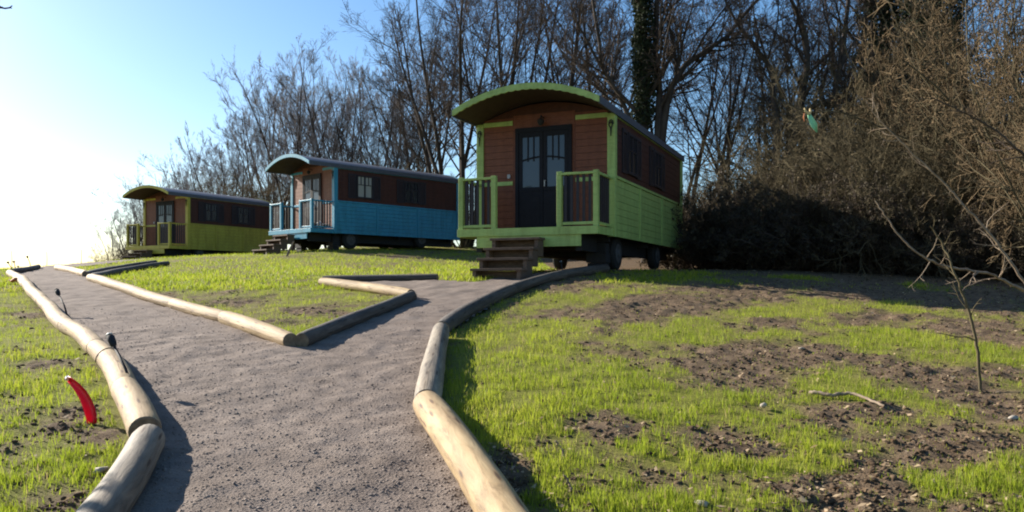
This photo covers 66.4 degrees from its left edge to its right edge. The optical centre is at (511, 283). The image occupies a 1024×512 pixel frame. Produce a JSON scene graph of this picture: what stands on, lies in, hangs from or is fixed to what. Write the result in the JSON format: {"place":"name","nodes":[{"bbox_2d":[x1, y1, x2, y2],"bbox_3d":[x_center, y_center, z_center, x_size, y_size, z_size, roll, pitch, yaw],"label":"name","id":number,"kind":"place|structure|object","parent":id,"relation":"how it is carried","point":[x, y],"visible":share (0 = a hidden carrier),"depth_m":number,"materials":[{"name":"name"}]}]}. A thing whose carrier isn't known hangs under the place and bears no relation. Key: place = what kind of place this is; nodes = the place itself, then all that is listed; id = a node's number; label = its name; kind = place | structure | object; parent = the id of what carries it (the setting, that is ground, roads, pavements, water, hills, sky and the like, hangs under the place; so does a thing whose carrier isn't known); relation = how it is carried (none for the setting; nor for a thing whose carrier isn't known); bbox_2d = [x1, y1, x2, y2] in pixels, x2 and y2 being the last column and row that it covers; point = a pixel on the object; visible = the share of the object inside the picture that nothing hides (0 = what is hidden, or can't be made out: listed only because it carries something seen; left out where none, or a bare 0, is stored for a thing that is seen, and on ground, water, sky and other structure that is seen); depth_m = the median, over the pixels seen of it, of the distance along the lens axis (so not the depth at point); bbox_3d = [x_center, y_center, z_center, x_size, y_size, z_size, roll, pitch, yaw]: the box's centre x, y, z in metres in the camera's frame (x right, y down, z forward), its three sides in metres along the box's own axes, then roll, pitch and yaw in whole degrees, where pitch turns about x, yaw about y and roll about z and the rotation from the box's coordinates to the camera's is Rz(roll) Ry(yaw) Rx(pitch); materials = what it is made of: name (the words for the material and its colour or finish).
{"place":"outdoors","nodes":[
{"label":"outdoors","id":0,"kind":"place"},
{"bbox_2d":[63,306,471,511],"bbox_3d":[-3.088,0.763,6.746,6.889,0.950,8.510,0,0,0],"label":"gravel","id":1,"kind":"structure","parent":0,"point":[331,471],"depth_m":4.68,"materials":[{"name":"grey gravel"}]},
{"bbox_2d":[20,258,549,511],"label":"path","id":2,"kind":"structure","parent":0,"point":[78,293],"depth_m":5.83,"materials":[{"name":"grey gravel"}]},
{"bbox_2d":[36,295,70,329],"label":"log","id":3,"kind":"object","parent":2,"relation":"on","point":[53,312],"visible":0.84,"depth_m":9.87,"materials":[{"name":"wood"}]},
{"bbox_2d":[58,318,103,354],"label":"log","id":4,"kind":"object","parent":2,"relation":"on","point":[82,335],"visible":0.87,"depth_m":8.22,"materials":[{"name":"wood"}]},
{"bbox_2d":[87,339,136,391],"bbox_3d":[-3.438,0.705,6.722,0.224,0.348,1.975,0,0,-33],"label":"log","id":5,"kind":"object","parent":2,"relation":"on","point":[108,362],"visible":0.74,"depth_m":6.56,"materials":[{"name":"wood"}]},
{"bbox_2d":[75,424,164,511],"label":"log","id":6,"kind":"object","parent":2,"relation":"on","point":[121,485],"visible":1,"depth_m":3.89,"materials":[{"name":"beige wood"}]},
{"bbox_2d":[86,274,172,306],"bbox_3d":[-6.492,0.087,13.059,0.253,0.556,5.257,0,0,-40],"label":"log","id":7,"kind":"object","parent":2,"relation":"on","point":[145,295],"visible":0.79,"depth_m":12.37,"materials":[{"name":"wood"}]},
{"bbox_2d":[168,298,223,320],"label":"log","id":8,"kind":"object","parent":2,"relation":"on","point":[193,309],"visible":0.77,"depth_m":10.25,"materials":[{"name":"wood"}]},
{"bbox_2d":[218,311,295,345],"bbox_3d":[-2.893,0.498,8.816,0.191,0.329,2.204,0,0,-37],"label":"log","id":9,"kind":"object","parent":2,"relation":"on","point":[263,330],"visible":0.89,"depth_m":8.56,"materials":[{"name":"wood"}]},
{"bbox_2d":[295,291,416,346],"bbox_3d":[-1.830,0.384,9.716,0.213,0.561,3.598,0,0,11],"label":"log","id":10,"kind":"object","parent":2,"relation":"on","point":[311,336],"visible":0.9,"depth_m":9.14,"materials":[{"name":"wood"}]},
{"bbox_2d":[0,246,1023,511],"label":"ground","id":11,"kind":"structure","parent":0,"point":[758,292],"depth_m":6.99,"materials":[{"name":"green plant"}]},
{"bbox_2d":[65,376,96,423],"bbox_3d":[-2.908,0.784,5.284,0.350,0.312,0.051,0,0,32],"label":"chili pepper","id":12,"kind":"object","parent":11,"relation":"on","point":[86,401],"visible":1,"depth_m":5.27,"materials":[{"name":"food"}]},
{"bbox_2d":[111,376,161,437],"bbox_3d":[-2.585,0.849,5.364,0.212,0.306,1.299,0,0,-31],"label":"log","id":13,"kind":"object","parent":11,"relation":"on","point":[134,404],"visible":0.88,"depth_m":5.15,"materials":[{"name":"beige wood"}]},
{"bbox_2d":[140,142,248,194],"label":"bare tree","id":14,"kind":"object","parent":11,"relation":"on","point":[220,168],"visible":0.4,"depth_m":53.81,"materials":[{"name":"brown plant"}]},
{"bbox_2d":[122,185,272,257],"bbox_3d":[-14.819,-2.690,37.489,3.050,3.370,6.285,0,0,28],"label":"painted wagon","id":15,"kind":"object","parent":11,"relation":"on","point":[178,222],"visible":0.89,"depth_m":35.98,"materials":[{"name":"green wood"}]},
{"bbox_2d":[170,117,261,197],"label":"bare tree","id":16,"kind":"object","parent":11,"relation":"on","point":[210,144],"visible":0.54,"depth_m":53.55,"materials":[{"name":"brown plant"}]},
{"bbox_2d":[194,111,293,211],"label":"bare tree","id":17,"kind":"object","parent":11,"relation":"on","point":[212,162],"visible":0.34,"depth_m":52.91,"materials":[{"name":"brown plant"}]},
{"bbox_2d":[220,155,295,248],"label":"shrub","id":18,"kind":"object","parent":11,"relation":"on","point":[254,189],"visible":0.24,"depth_m":43.22,"materials":[{"name":"beige plant"}]},
{"bbox_2d":[207,70,322,205],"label":"bare tree","id":19,"kind":"object","parent":11,"relation":"on","point":[245,126],"visible":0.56,"depth_m":48.99,"materials":[{"name":"brown plant"}]},
{"bbox_2d":[252,234,294,254],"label":"wooden steps","id":20,"kind":"structure","parent":11,"relation":"on","point":[277,244],"depth_m":27.55,"materials":[{"name":"brown wood"}]},
{"bbox_2d":[202,33,359,248],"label":"bare tree","id":21,"kind":"object","parent":11,"relation":"on","point":[285,140],"visible":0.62,"depth_m":47.44,"materials":[{"name":"brown plant"}]},
{"bbox_2d":[214,69,361,249],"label":"bare tree","id":22,"kind":"object","parent":11,"relation":"on","point":[273,130],"visible":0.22,"depth_m":54.99,"materials":[{"name":"brown plant"}]},
{"bbox_2d":[232,46,374,190],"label":"bare tree","id":23,"kind":"object","parent":11,"relation":"on","point":[291,114],"visible":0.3,"depth_m":48.51,"materials":[{"name":"brown plant"}]},
{"bbox_2d":[234,27,395,247],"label":"bare tree","id":24,"kind":"object","parent":11,"relation":"on","point":[310,114],"visible":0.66,"depth_m":46.63,"materials":[{"name":"brown plant"}]},
{"bbox_2d":[271,49,379,248],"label":"bare tree","id":25,"kind":"object","parent":11,"relation":"on","point":[325,246],"visible":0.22,"depth_m":54.11,"materials":[{"name":"brown plant"}]},
{"bbox_2d":[293,50,430,166],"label":"bare tree","id":26,"kind":"object","parent":11,"relation":"on","point":[328,135],"visible":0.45,"depth_m":45.74,"materials":[{"name":"brown plant"}]},
{"bbox_2d":[265,154,459,251],"bbox_3d":[-5.585,-2.904,30.604,2.930,3.442,7.265,0,0,43],"label":"painted wagon","id":27,"kind":"object","parent":11,"relation":"on","point":[352,205],"visible":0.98,"depth_m":29.18,"materials":[{"name":"blue wood"}]},
{"bbox_2d":[318,278,414,295],"bbox_3d":[-2.385,0.070,12.643,0.213,0.356,2.772,0,0,-42],"label":"log","id":28,"kind":"object","parent":11,"relation":"on","point":[375,288],"visible":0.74,"depth_m":12.55,"materials":[{"name":"wood"}]},
{"bbox_2d":[322,37,436,170],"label":"bare tree","id":29,"kind":"object","parent":11,"relation":"on","point":[389,137],"visible":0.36,"depth_m":44.49,"materials":[{"name":"brown plant"}]},
{"bbox_2d":[322,274,438,280],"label":"log","id":30,"kind":"object","parent":11,"relation":"on","point":[401,277],"visible":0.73,"depth_m":14.06,"materials":[{"name":"wood"}]},
{"bbox_2d":[330,44,450,171],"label":"bare tree","id":31,"kind":"object","parent":11,"relation":"on","point":[389,162],"visible":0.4,"depth_m":42.45,"materials":[{"name":"brown plant"}]},
{"bbox_2d":[324,49,467,170],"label":"bare tree","id":32,"kind":"object","parent":11,"relation":"on","point":[371,148],"visible":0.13,"depth_m":47.95,"materials":[{"name":"brown plant"}]},
{"bbox_2d":[354,0,505,178],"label":"bare tree","id":33,"kind":"object","parent":11,"relation":"on","point":[409,139],"visible":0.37,"depth_m":40.96,"materials":[{"name":"brown plant"}]},
{"bbox_2d":[414,322,449,397],"bbox_3d":[-0.691,0.671,7.020,0.206,0.504,3.039,0,0,-3],"label":"log","id":34,"kind":"object","parent":11,"relation":"on","point":[431,373],"visible":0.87,"depth_m":6.45,"materials":[{"name":"wood"}]},
{"bbox_2d":[340,0,539,245],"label":"bare tree","id":35,"kind":"object","parent":11,"relation":"on","point":[436,29],"visible":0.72,"depth_m":36.26,"materials":[{"name":"brown plant"}]},
{"bbox_2d":[357,0,558,247],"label":"bare tree","id":36,"kind":"object","parent":11,"relation":"on","point":[461,155],"visible":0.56,"depth_m":34.23,"materials":[{"name":"brown plant"}]},
{"bbox_2d":[413,390,528,511],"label":"log","id":37,"kind":"object","parent":11,"relation":"on","point":[483,482],"visible":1,"depth_m":4.07,"materials":[{"name":"beige wood"}]},
{"bbox_2d":[435,284,516,331],"bbox_3d":[-0.447,0.293,10.334,0.283,0.573,3.336,0,0,14],"label":"log","id":38,"kind":"object","parent":11,"relation":"on","point":[455,318],"visible":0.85,"depth_m":10.17,"materials":[{"name":"wood"}]},
{"bbox_2d":[407,0,598,153],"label":"bare tree","id":39,"kind":"object","parent":11,"relation":"on","point":[500,55],"visible":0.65,"depth_m":32.03,"materials":[{"name":"brown plant"}]},
{"bbox_2d":[470,237,544,279],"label":"wooden steps","id":40,"kind":"structure","parent":11,"relation":"on","point":[504,257],"depth_m":14.15,"materials":[{"name":"brown wood"}]},
{"bbox_2d":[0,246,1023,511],"bbox_3d":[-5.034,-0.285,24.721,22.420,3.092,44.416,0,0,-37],"label":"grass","id":41,"kind":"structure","parent":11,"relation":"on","point":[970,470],"depth_m":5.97,"materials":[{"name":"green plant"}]},
{"bbox_2d":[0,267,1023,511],"bbox_3d":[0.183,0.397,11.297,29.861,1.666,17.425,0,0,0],"label":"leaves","id":42,"kind":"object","parent":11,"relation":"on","point":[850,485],"visible":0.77,"depth_m":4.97,"materials":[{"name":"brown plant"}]},
{"bbox_2d":[426,0,625,108],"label":"bare tree","id":43,"kind":"object","parent":11,"relation":"on","point":[516,40],"visible":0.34,"depth_m":34.30,"materials":[{"name":"brown plant"}]},
{"bbox_2d":[512,270,566,293],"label":"log","id":44,"kind":"object","parent":11,"relation":"on","point":[529,283],"visible":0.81,"depth_m":12.79,"materials":[{"name":"wood"}]},
{"bbox_2d":[453,0,639,107],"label":"bare tree","id":45,"kind":"object","parent":11,"relation":"on","point":[572,82],"visible":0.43,"depth_m":30.72,"materials":[{"name":"brown plant"}]},
{"bbox_2d":[452,82,683,269],"bbox_3d":[1.709,-1.974,17.996,2.990,3.524,7.485,0,0,24],"label":"painted wagon","id":46,"kind":"object","parent":11,"relation":"on","point":[567,172],"visible":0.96,"depth_m":15.51,"materials":[{"name":"green wood"}]},
{"bbox_2d":[506,0,687,112],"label":"bare tree","id":47,"kind":"object","parent":11,"relation":"on","point":[626,87],"visible":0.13,"depth_m":37.09,"materials":[{"name":"brown plant"}]},
{"bbox_2d":[514,0,764,129],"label":"bare tree","id":48,"kind":"object","parent":11,"relation":"on","point":[602,27],"visible":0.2,"depth_m":33.89,"materials":[{"name":"brown plant"}]},
{"bbox_2d":[539,0,780,202],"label":"bare tree","id":49,"kind":"object","parent":11,"relation":"on","point":[699,155],"visible":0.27,"depth_m":35.04,"materials":[{"name":"brown plant"}]},
{"bbox_2d":[539,0,807,261],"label":"ivy tree","id":50,"kind":"object","parent":11,"relation":"on","point":[646,86],"visible":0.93,"depth_m":25.84,"materials":[{"name":"brown plant"}]},
{"bbox_2d":[640,185,769,269],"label":"bramble bush","id":51,"kind":"object","parent":11,"relation":"on","point":[695,257],"visible":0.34,"depth_m":19.85,"materials":[{"name":"green plant"}]},
{"bbox_2d":[650,0,800,190],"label":"bare tree","id":52,"kind":"object","parent":11,"relation":"on","point":[724,84],"visible":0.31,"depth_m":33.51,"materials":[{"name":"brown plant"}]},
{"bbox_2d":[665,182,804,269],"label":"bramble bush","id":53,"kind":"object","parent":11,"relation":"on","point":[701,220],"visible":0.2,"depth_m":19.76,"materials":[{"name":"green plant"}]},
{"bbox_2d":[650,0,850,188],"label":"bare tree","id":54,"kind":"object","parent":11,"relation":"on","point":[714,125],"visible":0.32,"depth_m":31.32,"materials":[{"name":"brown plant"}]},
{"bbox_2d":[685,175,839,269],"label":"bramble bush","id":55,"kind":"object","parent":11,"relation":"on","point":[742,252],"visible":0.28,"depth_m":18.80,"materials":[{"name":"green plant"}]},
{"bbox_2d":[706,162,858,271],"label":"bramble bush","id":56,"kind":"object","parent":11,"relation":"on","point":[773,257],"visible":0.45,"depth_m":18.02,"materials":[{"name":"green plant"}]},
{"bbox_2d":[724,123,854,209],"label":"shrub","id":57,"kind":"object","parent":11,"relation":"on","point":[749,170],"visible":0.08,"depth_m":21.51,"materials":[{"name":"beige plant"}]},
{"bbox_2d":[702,0,891,164],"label":"bare tree","id":58,"kind":"object","parent":11,"relation":"on","point":[758,44],"visible":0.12,"depth_m":32.38,"materials":[{"name":"brown plant"}]},
{"bbox_2d":[625,36,971,259],"bbox_3d":[10.390,-3.888,26.712,13.754,8.407,8.084,0,0,24],"label":"shrub","id":59,"kind":"object","parent":11,"relation":"on","point":[691,158],"visible":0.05,"depth_m":27.42,"materials":[{"name":"beige plant"}]},
{"bbox_2d":[672,130,924,268],"bbox_3d":[7.245,-1.972,20.518,6.769,4.138,3.978,0,0,44],"label":"shrub","id":60,"kind":"object","parent":11,"relation":"on","point":[781,176],"visible":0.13,"depth_m":19.68,"materials":[{"name":"beige plant"}]},
{"bbox_2d":[691,48,907,222],"bbox_3d":[7.807,-3.079,20.951,5.082,5.703,5.012,0,0,-8],"label":"shrub","id":61,"kind":"object","parent":11,"relation":"on","point":[795,145],"visible":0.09,"depth_m":20.39,"materials":[{"name":"beige plant"}]},
{"bbox_2d":[683,19,926,187],"bbox_3d":[9.752,-4.374,25.657,7.111,7.980,7.014,0,0,-26],"label":"shrub","id":62,"kind":"object","parent":11,"relation":"on","point":[701,159],"visible":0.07,"depth_m":25.61,"materials":[{"name":"beige plant"}]},
{"bbox_2d":[724,0,892,190],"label":"bare tree","id":63,"kind":"object","parent":11,"relation":"on","point":[806,47],"visible":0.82,"depth_m":23.89,"materials":[{"name":"brown plant"}]},
{"bbox_2d":[720,84,915,262],"bbox_3d":[7.554,-2.450,18.749,4.037,4.531,3.982,0,0,-33],"label":"shrub","id":64,"kind":"object","parent":11,"relation":"on","point":[844,164],"visible":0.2,"depth_m":18.48,"materials":[{"name":"beige plant"}]},
{"bbox_2d":[728,164,915,272],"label":"bramble bush","id":65,"kind":"object","parent":11,"relation":"on","point":[786,234],"visible":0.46,"depth_m":17.43,"materials":[{"name":"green plant"}]},
{"bbox_2d":[735,0,925,150],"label":"bare tree","id":66,"kind":"object","parent":11,"relation":"on","point":[818,53],"visible":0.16,"depth_m":28.24,"materials":[{"name":"brown plant"}]},
{"bbox_2d":[700,1,972,196],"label":"shrub","id":67,"kind":"object","parent":11,"relation":"on","point":[748,128],"visible":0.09,"depth_m":25.22,"materials":[{"name":"beige plant"}]},
{"bbox_2d":[694,92,986,190],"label":"shrub","id":68,"kind":"object","parent":11,"relation":"on","point":[780,147],"visible":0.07,"depth_m":21.62,"materials":[{"name":"beige plant"}]},
{"bbox_2d":[700,1,980,176],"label":"bare tree","id":69,"kind":"object","parent":11,"relation":"on","point":[776,74],"visible":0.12,"depth_m":29.59,"materials":[{"name":"brown plant"}]},
{"bbox_2d":[758,166,925,273],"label":"bramble bush","id":70,"kind":"object","parent":11,"relation":"on","point":[826,230],"visible":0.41,"depth_m":16.82,"materials":[{"name":"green plant"}]},
{"bbox_2d":[718,51,969,180],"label":"shrub","id":71,"kind":"object","parent":11,"relation":"on","point":[727,148],"visible":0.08,"depth_m":20.33,"materials":[{"name":"beige plant"}]},
{"bbox_2d":[735,46,975,183],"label":"shrub","id":72,"kind":"object","parent":11,"relation":"on","point":[776,88],"visible":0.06,"depth_m":23.56,"materials":[{"name":"beige plant"}]},
{"bbox_2d":[766,43,955,205],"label":"shrub","id":73,"kind":"object","parent":11,"relation":"on","point":[889,124],"visible":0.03,"depth_m":22.55,"materials":[{"name":"beige plant"}]},
{"bbox_2d":[759,60,981,202],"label":"shrub","id":74,"kind":"object","parent":11,"relation":"on","point":[799,119],"visible":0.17,"depth_m":19.94,"materials":[{"name":"beige plant"}]},
{"bbox_2d":[788,170,955,274],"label":"bramble bush","id":75,"kind":"object","parent":11,"relation":"on","point":[857,225],"visible":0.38,"depth_m":16.32,"materials":[{"name":"green plant"}]},
{"bbox_2d":[729,108,1014,211],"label":"shrub","id":76,"kind":"object","parent":11,"relation":"on","point":[818,158],"visible":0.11,"depth_m":19.42,"materials":[{"name":"beige plant"}]},
{"bbox_2d":[755,29,1000,165],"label":"shrub","id":77,"kind":"object","parent":11,"relation":"on","point":[825,101],"visible":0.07,"depth_m":23.59,"materials":[{"name":"beige plant"}]},
{"bbox_2d":[753,49,1008,181],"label":"shrub","id":78,"kind":"object","parent":11,"relation":"on","point":[853,140],"visible":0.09,"depth_m":20.98,"materials":[{"name":"beige plant"}]},
{"bbox_2d":[781,97,997,269],"bbox_3d":[8.177,-2.089,17.350,3.496,3.924,3.449,0,0,-24],"label":"shrub","id":79,"kind":"object","parent":11,"relation":"on","point":[908,171],"visible":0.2,"depth_m":16.83,"materials":[{"name":"beige plant"}]},
{"bbox_2d":[813,0,977,121],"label":"ivy tree","id":80,"kind":"object","parent":11,"relation":"on","point":[887,16],"visible":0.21,"depth_m":26.55,"materials":[{"name":"brown plant"}]},
{"bbox_2d":[774,63,1019,281],"bbox_3d":[8.989,-2.221,18.101,8.130,4.969,4.778,0,0,-37],"label":"shrub","id":81,"kind":"object","parent":11,"relation":"on","point":[892,153],"visible":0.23,"depth_m":17.27,"materials":[{"name":"beige plant"}]},
{"bbox_2d":[812,101,986,239],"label":"shrub","id":82,"kind":"object","parent":11,"relation":"on","point":[869,178],"visible":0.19,"depth_m":17.03,"materials":[{"name":"beige plant"}]},
{"bbox_2d":[790,9,1015,162],"bbox_3d":[12.931,-4.613,23.230,7.690,8.749,7.796,0,0,-41],"label":"shrub","id":83,"kind":"object","parent":11,"relation":"on","point":[831,69],"visible":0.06,"depth_m":23.15,"materials":[{"name":"beige plant"}]},
{"bbox_2d":[806,78,1013,233],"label":"shrub","id":84,"kind":"object","parent":11,"relation":"on","point":[853,144],"visible":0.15,"depth_m":18.13,"materials":[{"name":"beige plant"}]},
{"bbox_2d":[828,0,992,125],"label":"ivy tree","id":85,"kind":"object","parent":11,"relation":"on","point":[906,13],"visible":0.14,"depth_m":24.66,"materials":[{"name":"brown plant"}]},
{"bbox_2d":[801,17,1023,224],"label":"shrub","id":86,"kind":"object","parent":11,"relation":"on","point":[900,154],"visible":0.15,"depth_m":17.90,"materials":[{"name":"beige plant"}]},
{"bbox_2d":[845,183,986,275],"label":"bramble bush","id":87,"kind":"object","parent":11,"relation":"on","point":[900,270],"visible":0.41,"depth_m":16.01,"materials":[{"name":"green plant"}]},
{"bbox_2d":[836,129,997,283],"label":"shrub","id":88,"kind":"object","parent":11,"relation":"on","point":[932,220],"visible":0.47,"depth_m":16.02,"materials":[{"name":"beige plant"}]},
{"bbox_2d":[822,0,1023,183],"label":"shrub","id":89,"kind":"object","parent":11,"relation":"on","point":[911,77],"visible":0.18,"depth_m":19.71,"materials":[{"name":"beige plant"}]},
{"bbox_2d":[849,125,1023,269],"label":"shrub","id":90,"kind":"object","parent":11,"relation":"on","point":[932,180],"visible":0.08,"depth_m":16.83,"materials":[{"name":"beige plant"}]},
{"bbox_2d":[850,0,1023,210],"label":"shrub","id":91,"kind":"object","parent":11,"relation":"on","point":[954,54],"visible":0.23,"depth_m":19.03,"materials":[{"name":"beige plant"}]},
{"bbox_2d":[852,87,1021,237],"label":"shrub","id":92,"kind":"object","parent":11,"relation":"on","point":[939,168],"visible":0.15,"depth_m":16.95,"materials":[{"name":"beige plant"}]},
{"bbox_2d":[869,192,1008,277],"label":"bramble bush","id":93,"kind":"object","parent":11,"relation":"on","point":[960,230],"visible":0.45,"depth_m":15.63,"materials":[{"name":"green plant"}]},
{"bbox_2d":[863,94,1023,282],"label":"dead branch","id":94,"kind":"object","parent":11,"relation":"on","point":[985,229],"visible":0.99,"depth_m":8.99,"materials":[{"name":"brown wood"}]},
{"bbox_2d":[870,0,1023,199],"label":"shrub","id":95,"kind":"object","parent":11,"relation":"on","point":[943,5],"visible":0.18,"depth_m":18.90,"materials":[{"name":"beige plant"}]},
{"bbox_2d":[871,0,1023,244],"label":"shrub","id":96,"kind":"object","parent":11,"relation":"on","point":[948,100],"visible":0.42,"depth_m":16.23,"materials":[{"name":"beige plant"}]},
{"bbox_2d":[875,201,1023,291],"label":"dead branch","id":97,"kind":"object","parent":11,"relation":"on","point":[977,272],"visible":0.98,"depth_m":6.92,"materials":[{"name":"brown wood"}]},
{"bbox_2d":[879,22,1023,278],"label":"shrub","id":98,"kind":"object","parent":11,"relation":"on","point":[983,160],"visible":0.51,"depth_m":15.66,"materials":[{"name":"beige plant"}]},
{"bbox_2d":[929,214,981,391],"bbox_3d":[3.533,0.147,6.225,0.385,1.428,0.284,0,0,23],"label":"dead sapling","id":99,"kind":"object","parent":11,"relation":"on","point":[966,306],"visible":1,"depth_m":6.24,"materials":[{"name":"wood"}]},
{"bbox_2d":[918,208,1023,278],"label":"bramble bush","id":100,"kind":"object","parent":11,"relation":"on","point":[993,232],"visible":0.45,"depth_m":15.07,"materials":[{"name":"green plant"}]},
{"bbox_2d":[920,16,1023,273],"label":"shrub","id":101,"kind":"object","parent":11,"relation":"on","point":[1017,194],"visible":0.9,"depth_m":14.11,"materials":[{"name":"beige plant"}]},
{"bbox_2d":[929,96,1023,164],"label":"dead branch","id":102,"kind":"object","parent":11,"relation":"on","point":[1011,144],"visible":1,"depth_m":9.49,"materials":[{"name":"wood"}]},
{"bbox_2d":[948,216,1023,281],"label":"bramble bush","id":103,"kind":"object","parent":11,"relation":"on","point":[1011,276],"visible":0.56,"depth_m":14.87,"materials":[{"name":"green plant"}]},
{"bbox_2d":[0,0,1023,268],"label":"sky","id":104,"kind":"structure","parent":0,"point":[87,86],"materials":[{"name":"blue"}]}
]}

